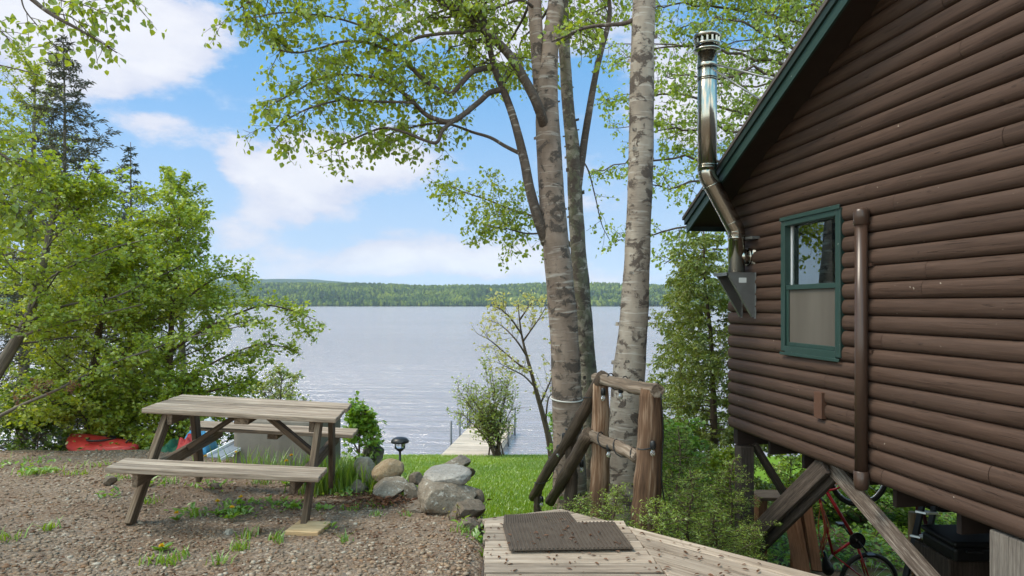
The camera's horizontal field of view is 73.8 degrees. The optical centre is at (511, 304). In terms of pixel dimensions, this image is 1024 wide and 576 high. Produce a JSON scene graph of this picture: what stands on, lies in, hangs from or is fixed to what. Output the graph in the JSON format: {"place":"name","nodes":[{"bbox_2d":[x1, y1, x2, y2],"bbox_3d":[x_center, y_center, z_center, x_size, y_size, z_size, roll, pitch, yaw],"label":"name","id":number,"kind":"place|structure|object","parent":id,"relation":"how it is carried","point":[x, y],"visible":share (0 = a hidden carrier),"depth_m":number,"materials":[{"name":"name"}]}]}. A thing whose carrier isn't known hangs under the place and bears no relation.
{"place":"outdoors","nodes":[
{"label":"outdoors","id":0,"kind":"place"},
{"bbox_2d":[2,279,367,284],"bbox_3d":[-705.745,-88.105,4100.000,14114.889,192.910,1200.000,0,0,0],"label":"distant ridge","id":1,"kind":"structure","parent":0,"point":[288,280],"depth_m":4204.20,"materials":[{"name":"green plant"}]},
{"bbox_2d":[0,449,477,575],"bbox_3d":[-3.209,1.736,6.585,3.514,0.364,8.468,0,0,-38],"label":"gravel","id":2,"kind":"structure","parent":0,"point":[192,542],"depth_m":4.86,"materials":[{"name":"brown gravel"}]},
{"bbox_2d":[362,445,383,465],"bbox_3d":[-1.630,1.769,7.900,0.296,0.370,0.237,0,0,0],"label":"stone","id":3,"kind":"object","parent":2,"relation":"on","point":[378,459],"visible":0.39,"depth_m":7.82,"materials":[{"name":"grey stone"}]},
{"bbox_2d":[1,286,479,303],"bbox_3d":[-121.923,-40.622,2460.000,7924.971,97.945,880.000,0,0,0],"label":"wooded shore hill","id":4,"kind":"structure","parent":0,"point":[139,292],"depth_m":2166.72,"materials":[{"name":"green plant"}]},
{"bbox_2d":[167,281,729,305],"bbox_3d":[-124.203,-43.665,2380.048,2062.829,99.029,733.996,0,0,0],"label":"forest","id":5,"kind":"object","parent":4,"relation":"on","point":[396,294],"visible":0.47,"depth_m":2206.36,"materials":[{"name":"green plant"}]},
{"bbox_2d":[0,306,799,456],"bbox_3d":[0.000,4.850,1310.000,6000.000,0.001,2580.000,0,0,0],"label":"lake water","id":6,"kind":"structure","parent":0,"point":[397,367],"depth_m":59.42,"materials":[{"name":"grey liquid"}]},
{"bbox_2d":[442,390,515,456],"bbox_3d":[-1.034,4.650,22.923,1.769,2.900,5.788,0,0,7],"label":"dock","id":7,"kind":"object","parent":6,"relation":"in","point":[464,444],"visible":0.48,"depth_m":22.14,"materials":[{"name":"grey wood"}]},
{"bbox_2d":[0,0,820,285],"label":"sky","id":8,"kind":"structure","parent":0,"point":[182,103],"materials":[{"name":"blue"}]},
{"bbox_2d":[0,450,954,575],"bbox_3d":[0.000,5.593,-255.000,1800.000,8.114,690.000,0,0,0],"label":"ground","id":9,"kind":"structure","parent":0,"point":[475,563],"depth_m":5.38,"materials":[{"name":"soil"}]},
{"bbox_2d":[0,302,37,450],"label":"leafy shrub","id":10,"kind":"object","parent":9,"relation":"on","point":[13,372],"visible":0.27,"depth_m":12.04,"materials":[{"name":"green plant"}]},
{"bbox_2d":[20,428,54,450],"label":"fir sapling","id":11,"kind":"object","parent":9,"relation":"on","point":[40,444],"visible":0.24,"depth_m":9.41,"materials":[{"name":"green plant"}]},
{"bbox_2d":[0,41,89,448],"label":"leafy tree","id":12,"kind":"object","parent":9,"relation":"on","point":[37,80],"visible":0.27,"depth_m":14.84,"materials":[{"name":"green plant"}]},
{"bbox_2d":[0,364,91,450],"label":"leafy shrub","id":13,"kind":"object","parent":9,"relation":"on","point":[48,426],"visible":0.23,"depth_m":9.79,"materials":[{"name":"green plant"}]},
{"bbox_2d":[0,0,166,249],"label":"birch tree","id":14,"kind":"object","parent":9,"relation":"on","point":[11,215],"visible":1,"depth_m":5.54,"materials":[{"name":"green plant"}]},
{"bbox_2d":[0,33,194,448],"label":"spruce tree","id":15,"kind":"object","parent":9,"relation":"on","point":[65,109],"visible":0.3,"depth_m":13.36,"materials":[{"name":"green plant"}]},
{"bbox_2d":[66,433,139,450],"bbox_3d":[-5.710,1.994,9.512,1.550,0.379,0.659,0,0,30],"label":"kayak","id":16,"kind":"object","parent":9,"relation":"on","point":[92,442],"visible":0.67,"depth_m":9.34,"materials":[{"name":"red plastic"}]},
{"bbox_2d":[103,476,116,485],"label":"stone","id":17,"kind":"object","parent":9,"relation":"on","point":[109,480],"visible":1,"depth_m":6.61,"materials":[{"name":"grey stone"}]},
{"bbox_2d":[0,203,223,450],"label":"leafy tree","id":18,"kind":"object","parent":9,"relation":"on","point":[107,287],"visible":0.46,"depth_m":9.89,"materials":[{"name":"green plant"}]},
{"bbox_2d":[72,367,177,449],"bbox_3d":[-5.704,2.076,10.198,1.760,2.306,2.068,0,0,0],"label":"leafy shrub","id":19,"kind":"object","parent":9,"relation":"on","point":[115,413],"visible":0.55,"depth_m":9.92,"materials":[{"name":"green plant"}]},
{"bbox_2d":[58,142,199,432],"bbox_3d":[-8.611,0.124,15.320,3.752,7.644,3.264,0,0,23],"label":"spruce tree","id":20,"kind":"object","parent":9,"relation":"on","point":[130,156],"visible":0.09,"depth_m":15.46,"materials":[{"name":"green plant"}]},
{"bbox_2d":[0,149,263,432],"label":"leafy tree","id":21,"kind":"object","parent":9,"relation":"on","point":[77,192],"visible":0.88,"depth_m":8.70,"materials":[{"name":"green plant"}]},
{"bbox_2d":[9,378,81,405],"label":"dead branch","id":22,"kind":"object","parent":21,"relation":"attached to","point":[43,390],"visible":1,"depth_m":8.49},
{"bbox_2d":[150,542,172,551],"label":"dandelion","id":23,"kind":"object","parent":9,"relation":"on","point":[163,545],"visible":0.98,"depth_m":4.64,"materials":[{"name":"green plant"}]},
{"bbox_2d":[161,438,178,451],"bbox_3d":[-4.452,1.928,9.000,0.388,0.312,0.700,0,0,0],"label":"tarp","id":24,"kind":"object","parent":9,"relation":"on","point":[171,445],"visible":0.28,"depth_m":8.89,"materials":[{"name":"green plastic"}]},
{"bbox_2d":[120,366,227,449],"bbox_3d":[-4.734,2.024,9.921,1.294,2.324,1.674,0,0,0],"label":"leafy shrub","id":25,"kind":"object","parent":9,"relation":"on","point":[178,386],"visible":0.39,"depth_m":9.68,"materials":[{"name":"green plant"}]},
{"bbox_2d":[168,511,183,519],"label":"dandelion","id":26,"kind":"object","parent":9,"relation":"on","point":[178,516],"visible":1,"depth_m":5.45,"materials":[{"name":"green plant"}]},
{"bbox_2d":[125,165,236,420],"bbox_3d":[-5.943,0.463,12.507,1.997,6.198,1.738,0,0,36],"label":"leafy tree","id":27,"kind":"object","parent":9,"relation":"on","point":[169,173],"visible":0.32,"depth_m":12.46,"materials":[{"name":"green plant"}]},
{"bbox_2d":[176,434,192,454],"bbox_3d":[-4.117,1.785,8.650,0.255,0.310,0.240,0,0,0],"label":"tarp","id":28,"kind":"object","parent":9,"relation":"on","point":[183,442],"visible":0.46,"depth_m":8.59,"materials":[{"name":"red plastic"}]},
{"bbox_2d":[55,181,330,444],"bbox_3d":[-4.928,0.709,10.826,3.916,5.218,2.510,0,0,-16],"label":"leafy tree","id":29,"kind":"object","parent":9,"relation":"on","point":[192,219],"visible":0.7,"depth_m":10.53,"materials":[{"name":"green plant"}]},
{"bbox_2d":[185,430,217,454],"bbox_3d":[-4.085,1.762,8.900,0.374,0.345,0.400,0,0,0],"label":"tarp","id":30,"kind":"object","parent":9,"relation":"on","point":[212,446],"visible":0.15,"depth_m":8.82,"materials":[{"name":"blue plastic"}]},
{"bbox_2d":[0,424,411,477],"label":"ground cover plants","id":31,"kind":"object","parent":9,"relation":"on","point":[59,446],"visible":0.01,"depth_m":9.18,"materials":[{"name":"green plant"}]},
{"bbox_2d":[210,483,221,488],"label":"stone","id":32,"kind":"object","parent":9,"relation":"on","point":[215,485],"visible":0.75,"depth_m":6.66,"materials":[{"name":"grey stone"}]},
{"bbox_2d":[207,498,226,514],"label":"dandelion","id":33,"kind":"object","parent":9,"relation":"on","point":[217,512],"visible":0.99,"depth_m":5.72,"materials":[{"name":"green plant"}]},
{"bbox_2d":[207,440,240,460],"bbox_3d":[-3.310,1.691,8.000,0.199,0.147,0.578,0,0,14],"label":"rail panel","id":34,"kind":"object","parent":9,"relation":"on","point":[228,446],"visible":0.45,"depth_m":7.90,"materials":[{"name":"white metal"}]},
{"bbox_2d":[224,528,232,534],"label":"stone","id":35,"kind":"object","parent":9,"relation":"on","point":[229,531],"visible":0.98,"depth_m":5.21,"materials":[{"name":"grey stone"}]},
{"bbox_2d":[104,394,357,524],"bbox_3d":[-2.311,1.331,6.055,1.593,0.881,1.846,4,1,-4],"label":"picnic table","id":36,"kind":"object","parent":9,"relation":"on","point":[243,414],"visible":0.98,"depth_m":5.71,"materials":[{"name":"grey wood"}]},
{"bbox_2d":[223,505,238,518],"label":"dandelion","id":37,"kind":"object","parent":9,"relation":"on","point":[227,515],"visible":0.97,"depth_m":5.58,"materials":[{"name":"green plant"}]},
{"bbox_2d":[234,495,249,510],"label":"dandelion","id":38,"kind":"object","parent":9,"relation":"on","point":[240,496],"visible":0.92,"depth_m":5.85,"materials":[{"name":"green plant"}]},
{"bbox_2d":[0,452,484,566],"bbox_3d":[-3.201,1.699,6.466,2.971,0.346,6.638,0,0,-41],"label":"weeds","id":39,"kind":"object","parent":9,"relation":"on","point":[280,537],"visible":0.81,"depth_m":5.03,"materials":[{"name":"green plant"}]},
{"bbox_2d":[246,526,261,535],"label":"stone","id":40,"kind":"object","parent":9,"relation":"on","point":[254,531],"visible":0.66,"depth_m":5.17,"materials":[{"name":"grey stone"}]},
{"bbox_2d":[251,363,310,400],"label":"leafy shrub","id":41,"kind":"object","parent":9,"relation":"on","point":[281,394],"visible":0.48,"depth_m":9.55,"materials":[{"name":"green plant"}]},
{"bbox_2d":[234,418,340,466],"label":"concrete block","id":42,"kind":"structure","parent":9,"relation":"on","point":[243,441],"depth_m":8.03,"materials":[{"name":"grey concrete"}]},
{"bbox_2d":[285,520,330,535],"bbox_3d":[-1.569,1.721,5.254,0.262,0.035,0.260,0,0,7],"label":"wood block","id":43,"kind":"object","parent":9,"relation":"on","point":[312,528],"depth_m":5.20,"materials":[{"name":"beige wood"}]},
{"bbox_2d":[350,479,368,494],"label":"stone","id":44,"kind":"object","parent":9,"relation":"on","point":[362,487],"visible":0.82,"depth_m":6.66,"materials":[{"name":"grey stone"}]},
{"bbox_2d":[339,391,386,467],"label":"leafy shrub","id":45,"kind":"object","parent":9,"relation":"on","point":[361,419],"visible":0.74,"depth_m":7.65,"materials":[{"name":"green plant"}]},
{"bbox_2d":[353,457,374,485],"bbox_3d":[-1.503,1.695,6.950,0.236,0.310,0.213,0,0,0],"label":"stone","id":46,"kind":"object","parent":9,"relation":"on","point":[369,460],"visible":0.58,"depth_m":6.88,"materials":[{"name":"grey stone"}]},
{"bbox_2d":[0,465,760,575],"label":"leaf litter","id":47,"kind":"object","parent":9,"relation":"on","point":[361,498],"visible":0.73,"depth_m":5.32,"materials":[{"name":"brown plant"}]},
{"bbox_2d":[373,475,408,501],"bbox_3d":[-1.138,1.747,6.452,0.347,0.182,0.487,0,0,-11],"label":"stone","id":48,"kind":"object","parent":9,"relation":"on","point":[392,486],"visible":0.84,"depth_m":6.37,"materials":[{"name":"grey stone"}]},
{"bbox_2d":[371,458,403,481],"bbox_3d":[-1.227,1.634,6.714,0.315,0.236,0.259,0,0,-35],"label":"stone","id":49,"kind":"object","parent":48,"relation":"on","point":[387,468],"visible":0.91,"depth_m":6.64,"materials":[{"name":"beige stone"}]},
{"bbox_2d":[408,472,422,484],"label":"stone","id":50,"kind":"object","parent":48,"relation":"on","point":[415,478],"visible":0.81,"depth_m":6.47,"materials":[{"name":"grey stone"}]},
{"bbox_2d":[391,437,408,476],"bbox_3d":[-1.149,1.747,7.000,0.186,0.780,0.186,0,0,0],"label":"solar lamp","id":51,"kind":"object","parent":9,"relation":"on","point":[399,442],"visible":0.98,"depth_m":6.96,"materials":[{"name":"black plastic"}]},
{"bbox_2d":[201,0,607,514],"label":"birch tree","id":52,"kind":"object","parent":9,"relation":"on","point":[548,212],"visible":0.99,"depth_m":7.66,"materials":[{"name":"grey plant"}]},
{"bbox_2d":[550,396,582,402],"bbox_3d":[0.638,1.097,8.000,0.384,0.059,0.384,0,0,0],"label":"tree cord","id":53,"kind":"object","parent":52,"relation":"attached to","point":[566,401],"visible":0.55,"depth_m":7.84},
{"bbox_2d":[404,483,417,501],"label":"stone","id":54,"kind":"object","parent":9,"relation":"on","point":[410,490],"visible":0.63,"depth_m":6.26,"materials":[{"name":"grey stone"}]},
{"bbox_2d":[403,500,422,512],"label":"stone","id":55,"kind":"object","parent":9,"relation":"on","point":[414,505],"visible":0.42,"depth_m":5.89,"materials":[{"name":"grey stone"}]},
{"bbox_2d":[417,477,478,514],"bbox_3d":[-0.569,1.692,6.066,0.574,0.291,0.581,0,0,-23],"label":"stone","id":56,"kind":"object","parent":9,"relation":"on","point":[435,497],"visible":0.79,"depth_m":5.82,"materials":[{"name":"grey stone"}]},
{"bbox_2d":[423,464,471,484],"bbox_3d":[-0.571,1.563,6.171,0.419,0.145,0.460,0,0,-37],"label":"stone","id":57,"kind":"object","parent":56,"relation":"on","point":[456,474],"visible":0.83,"depth_m":6.09,"materials":[{"name":"grey stone"}]},
{"bbox_2d":[474,489,484,501],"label":"stone","id":58,"kind":"object","parent":56,"relation":"on","point":[480,495],"visible":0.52,"depth_m":6.02,"materials":[{"name":"grey stone"}]},
{"bbox_2d":[443,503,460,519],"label":"young plant","id":59,"kind":"object","parent":9,"relation":"on","point":[458,508],"visible":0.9,"depth_m":5.60,"materials":[{"name":"green plant"}]},
{"bbox_2d":[192,445,738,554],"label":"tall grass","id":60,"kind":"structure","parent":9,"relation":"on","point":[345,477],"depth_m":6.87,"materials":[{"name":"green plant"}]},
{"bbox_2d":[449,499,485,518],"bbox_3d":[-0.393,1.766,5.853,0.360,0.185,0.308,0,0,-31],"label":"stone","id":61,"kind":"object","parent":9,"relation":"on","point":[474,508],"visible":0.65,"depth_m":5.76,"materials":[{"name":"grey stone"}]},
{"bbox_2d":[461,517,480,530],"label":"stone","id":62,"kind":"object","parent":9,"relation":"on","point":[471,523],"visible":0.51,"depth_m":5.32,"materials":[{"name":"grey stone"}]},
{"bbox_2d":[467,467,474,476],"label":"stone","id":63,"kind":"object","parent":9,"relation":"on","point":[473,471],"visible":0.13,"depth_m":6.58,"materials":[{"name":"grey stone"}]},
{"bbox_2d":[477,518,483,530],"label":"stone","id":64,"kind":"object","parent":9,"relation":"on","point":[479,521],"visible":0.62,"depth_m":5.44,"materials":[{"name":"grey stone"}]},
{"bbox_2d":[446,348,530,456],"bbox_3d":[-0.708,2.958,20.174,2.561,3.354,1.666,0,0,0],"label":"shore bush","id":65,"kind":"object","parent":9,"relation":"on","point":[488,419],"visible":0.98,"depth_m":20.06,"materials":[{"name":"green plant"}]},
{"bbox_2d":[471,288,552,458],"bbox_3d":[0.332,1.987,19.082,3.064,4.956,1.798,0,0,0],"label":"bare sapling","id":66,"kind":"object","parent":9,"relation":"on","point":[543,415],"visible":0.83,"depth_m":18.92,"materials":[{"name":"green plant"}]},
{"bbox_2d":[420,0,632,516],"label":"birch tree","id":67,"kind":"object","parent":9,"relation":"on","point":[575,156],"visible":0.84,"depth_m":8.47,"materials":[{"name":"green plant"}]},
{"bbox_2d":[515,496,563,513],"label":"young plant","id":68,"kind":"object","parent":9,"relation":"on","point":[561,498],"visible":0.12,"depth_m":7.51,"materials":[{"name":"green plant"}]},
{"bbox_2d":[546,411,552,452],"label":"leafy shrub","id":69,"kind":"object","parent":9,"relation":"on","point":[549,414],"visible":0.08,"depth_m":17.56,"materials":[{"name":"green plant"}]},
{"bbox_2d":[562,492,596,516],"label":"fir sapling","id":70,"kind":"object","parent":9,"relation":"on","point":[577,510],"visible":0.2,"depth_m":5.92,"materials":[{"name":"green plant"}]},
{"bbox_2d":[579,480,638,527],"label":"fir sapling","id":71,"kind":"object","parent":9,"relation":"on","point":[615,494],"visible":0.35,"depth_m":5.55,"materials":[{"name":"green plant"}]},
{"bbox_2d":[537,0,716,524],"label":"birch tree","id":72,"kind":"object","parent":9,"relation":"on","point":[629,361],"visible":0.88,"depth_m":6.88,"materials":[{"name":"white plant"}]},
{"bbox_2d":[481,509,819,575],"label":"wooden landing","id":73,"kind":"object","parent":9,"relation":"on","point":[539,562],"visible":0.76,"depth_m":4.40,"materials":[{"name":"weathered wood"}]},
{"bbox_2d":[503,511,576,523],"bbox_3d":[0.201,1.639,5.217,0.570,0.014,0.308,0,0,-6],"label":"ribbed mat","id":74,"kind":"object","parent":73,"relation":"on","point":[554,517],"visible":0.83,"depth_m":5.24,"materials":[{"name":"grey rubber"}]},
{"bbox_2d":[502,521,633,550],"bbox_3d":[0.370,1.624,4.812,0.854,0.014,0.555,0,0,-3],"label":"ribbed mat","id":75,"kind":"object","parent":73,"relation":"on","point":[608,534],"visible":1,"depth_m":4.77,"materials":[{"name":"grey rubber"}]},
{"bbox_2d":[529,370,664,531],"bbox_3d":[0.646,1.507,6.525,0.305,1.830,2.563,0,0,-21],"label":"log handrail","id":76,"kind":"object","parent":73,"relation":"on","point":[646,479],"visible":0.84,"depth_m":6.12,"materials":[{"name":"weathered brown wood"}]},
{"bbox_2d":[534,373,667,514],"bbox_3d":[0.686,1.416,6.480,0.292,1.621,2.522,0,0,-21],"label":"string light","id":77,"kind":"object","parent":76,"relation":"attached to","point":[608,450],"visible":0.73,"depth_m":5.83,"materials":[{"name":"black plastic"}]},
{"bbox_2d":[632,495,706,543],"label":"fir sapling","id":78,"kind":"object","parent":9,"relation":"on","point":[657,526],"visible":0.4,"depth_m":5.15,"materials":[{"name":"plant"}]},
{"bbox_2d":[645,267,733,506],"bbox_3d":[2.774,1.385,11.516,2.135,4.248,1.883,0,0,0],"label":"cedar tree","id":79,"kind":"object","parent":9,"relation":"on","point":[662,327],"visible":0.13,"depth_m":11.48,"materials":[{"name":"green plant"}]},
{"bbox_2d":[660,415,719,532],"bbox_3d":[1.965,2.143,8.290,0.987,1.638,1.162,0,0,-38],"label":"leafy shrub","id":80,"kind":"object","parent":9,"relation":"on","point":[695,441],"visible":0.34,"depth_m":8.12,"materials":[{"name":"green plant"}]},
{"bbox_2d":[660,425,737,541],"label":"fir sapling","id":81,"kind":"object","parent":9,"relation":"on","point":[679,468],"visible":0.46,"depth_m":7.34,"materials":[{"name":"green plant"}]},
{"bbox_2d":[584,0,824,233],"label":"birch tree","id":82,"kind":"object","parent":9,"relation":"on","point":[718,58],"visible":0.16,"depth_m":16.78,"materials":[{"name":"green plant"}]},
{"bbox_2d":[588,0,823,271],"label":"birch tree","id":83,"kind":"object","parent":9,"relation":"on","point":[784,8],"visible":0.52,"depth_m":12.66,"materials":[{"name":"green plant"}]},
{"bbox_2d":[660,467,760,558],"bbox_3d":[1.524,1.961,5.875,0.918,1.140,0.916,0,0,-35],"label":"fir sapling","id":84,"kind":"object","parent":9,"relation":"on","point":[690,500],"visible":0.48,"depth_m":5.85,"materials":[{"name":"green plant"}]},
{"bbox_2d":[649,231,788,534],"bbox_3d":[2.861,1.207,9.584,2.024,4.707,2.437,0,0,-29],"label":"cedar tree","id":85,"kind":"object","parent":9,"relation":"on","point":[712,365],"visible":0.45,"depth_m":9.42,"materials":[{"name":"green plant"}]},
{"bbox_2d":[682,508,758,556],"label":"fir sapling","id":86,"kind":"object","parent":9,"relation":"on","point":[715,523],"visible":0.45,"depth_m":5.65,"materials":[{"name":"plant"}]},
{"bbox_2d":[683,443,771,545],"bbox_3d":[2.668,2.590,8.615,1.234,1.698,1.102,0,0,0],"label":"leafy shrub","id":87,"kind":"object","parent":9,"relation":"on","point":[729,454],"visible":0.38,"depth_m":8.51,"materials":[{"name":"green plant"}]},
{"bbox_2d":[683,454,780,560],"bbox_3d":[2.084,2.110,6.591,1.020,1.334,1.217,0,0,35],"label":"fir sapling","id":88,"kind":"object","parent":9,"relation":"on","point":[732,491],"visible":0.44,"depth_m":6.55,"materials":[{"name":"green plant"}]},
{"bbox_2d":[722,520,781,565],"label":"fir sapling","id":89,"kind":"object","parent":9,"relation":"on","point":[753,539],"visible":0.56,"depth_m":6.04,"materials":[{"name":"plant"}]},
{"bbox_2d":[754,490,808,567],"bbox_3d":[3.107,2.790,7.930,0.590,1.190,0.340,0,0,0],"label":"wooden bench","id":90,"kind":"object","parent":9,"relation":"on","point":[768,495],"visible":0.29,"depth_m":7.79,"materials":[{"name":"brown wood"}]},
{"bbox_2d":[754,449,834,515],"bbox_3d":[4.546,2.723,11.080,1.709,1.692,1.709,0,0,0],"label":"leafy shrub","id":91,"kind":"object","parent":9,"relation":"on","point":[790,480],"visible":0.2,"depth_m":11.08,"materials":[{"name":"green plant"}]},
{"bbox_2d":[785,487,810,572],"bbox_3d":[3.105,2.464,7.500,0.172,0.792,0.542,0,0,5],"label":"leaning board","id":92,"kind":"object","parent":9,"relation":"on","point":[798,549],"visible":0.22,"depth_m":7.38,"materials":[{"name":"brown wood"}]},
{"bbox_2d":[659,469,956,569],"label":"undergrowth","id":93,"kind":"object","parent":9,"relation":"on","point":[886,546],"visible":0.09,"depth_m":9.49,"materials":[{"name":"green plant"}]},
{"bbox_2d":[803,507,821,571],"bbox_3d":[3.304,2.495,7.550,0.114,0.741,0.552,0,0,10],"label":"leaning board","id":94,"kind":"object","parent":9,"relation":"on","point":[812,542],"visible":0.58,"depth_m":7.46,"materials":[{"name":"brown wood"}]},
{"bbox_2d":[682,0,1023,575],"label":"log cabin","id":95,"kind":"object","parent":9,"relation":"on","point":[859,198],"visible":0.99,"depth_m":4.98,"materials":[{"name":"brown wood"}]},
{"bbox_2d":[779,204,846,361],"bbox_3d":[2.602,-0.172,5.883,0.136,1.260,0.892,0,0,-8],"label":"window","id":96,"kind":"structure","parent":95,"relation":"in","point":[812,252],"depth_m":5.88,"materials":[{"name":"green paint"}]},
{"bbox_2d":[819,483,897,575],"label":"bicycle","id":97,"kind":"object","parent":9,"relation":"on","point":[857,540],"visible":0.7,"depth_m":7.73,"materials":[{"name":"red paint"}]},
{"bbox_2d":[818,499,828,557],"bbox_3d":[3.417,2.215,7.445,0.116,1.199,0.351,0,0,19],"label":"hanging cord","id":98,"kind":"object","parent":97,"relation":"hanging from","point":[823,542],"visible":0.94,"depth_m":7.59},
{"bbox_2d":[814,485,923,528],"bbox_3d":[5.497,2.996,10.869,2.042,1.435,1.622,0,0,30],"label":"leafy shrub","id":99,"kind":"object","parent":9,"relation":"on","point":[871,492],"visible":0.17,"depth_m":10.58,"materials":[{"name":"green plant"}]},
{"bbox_2d":[848,486,956,524],"bbox_3d":[6.225,2.943,10.596,1.815,1.338,1.881,0,0,-43],"label":"leafy shrub","id":100,"kind":"object","parent":9,"relation":"on","point":[942,516],"visible":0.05,"depth_m":10.19,"materials":[{"name":"green plant"}]},
{"bbox_2d":[908,511,915,575],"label":"timber post","id":101,"kind":"object","parent":9,"relation":"on","point":[911,517],"visible":0.38,"depth_m":7.38,"materials":[{"name":"brown wood"}]},
{"bbox_2d":[902,506,937,575],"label":"stepladder","id":102,"kind":"object","parent":9,"relation":"on","point":[921,511],"visible":0.4,"depth_m":6.25,"materials":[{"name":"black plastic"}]},
{"bbox_2d":[910,506,950,575],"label":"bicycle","id":103,"kind":"object","parent":9,"relation":"on","point":[939,509],"visible":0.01,"depth_m":6.66,"materials":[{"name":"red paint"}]},
{"bbox_2d":[915,540,989,575],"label":"wooden crate","id":104,"kind":"object","parent":9,"relation":"on","point":[942,564],"visible":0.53,"depth_m":5.66,"materials":[{"name":"brown wood"}]},
{"bbox_2d":[921,525,989,561],"bbox_3d":[3.932,2.027,5.788,0.640,0.170,0.524,0,0,0],"label":"storage case","id":105,"kind":"object","parent":104,"relation":"on","point":[949,541],"visible":0.69,"depth_m":5.66,"materials":[{"name":"black plastic"}]},
{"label":"stone","id":106,"kind":"object","parent":9,"relation":"on","visible":0},
{"bbox_2d":[444,454,470,466],"bbox_3d":[-0.566,1.621,6.950,0.285,0.147,0.400,0,0,0],"label":"stone","id":107,"kind":"object","parent":106,"relation":"on","point":[462,460],"visible":0.55,"depth_m":6.92,"materials":[{"name":"grey stone"}]},
{"bbox_2d":[382,453,691,523],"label":"lawn grass","id":108,"kind":"structure","parent":0,"point":[493,476],"depth_m":14.69,"materials":[{"name":"green plant"}]}
]}

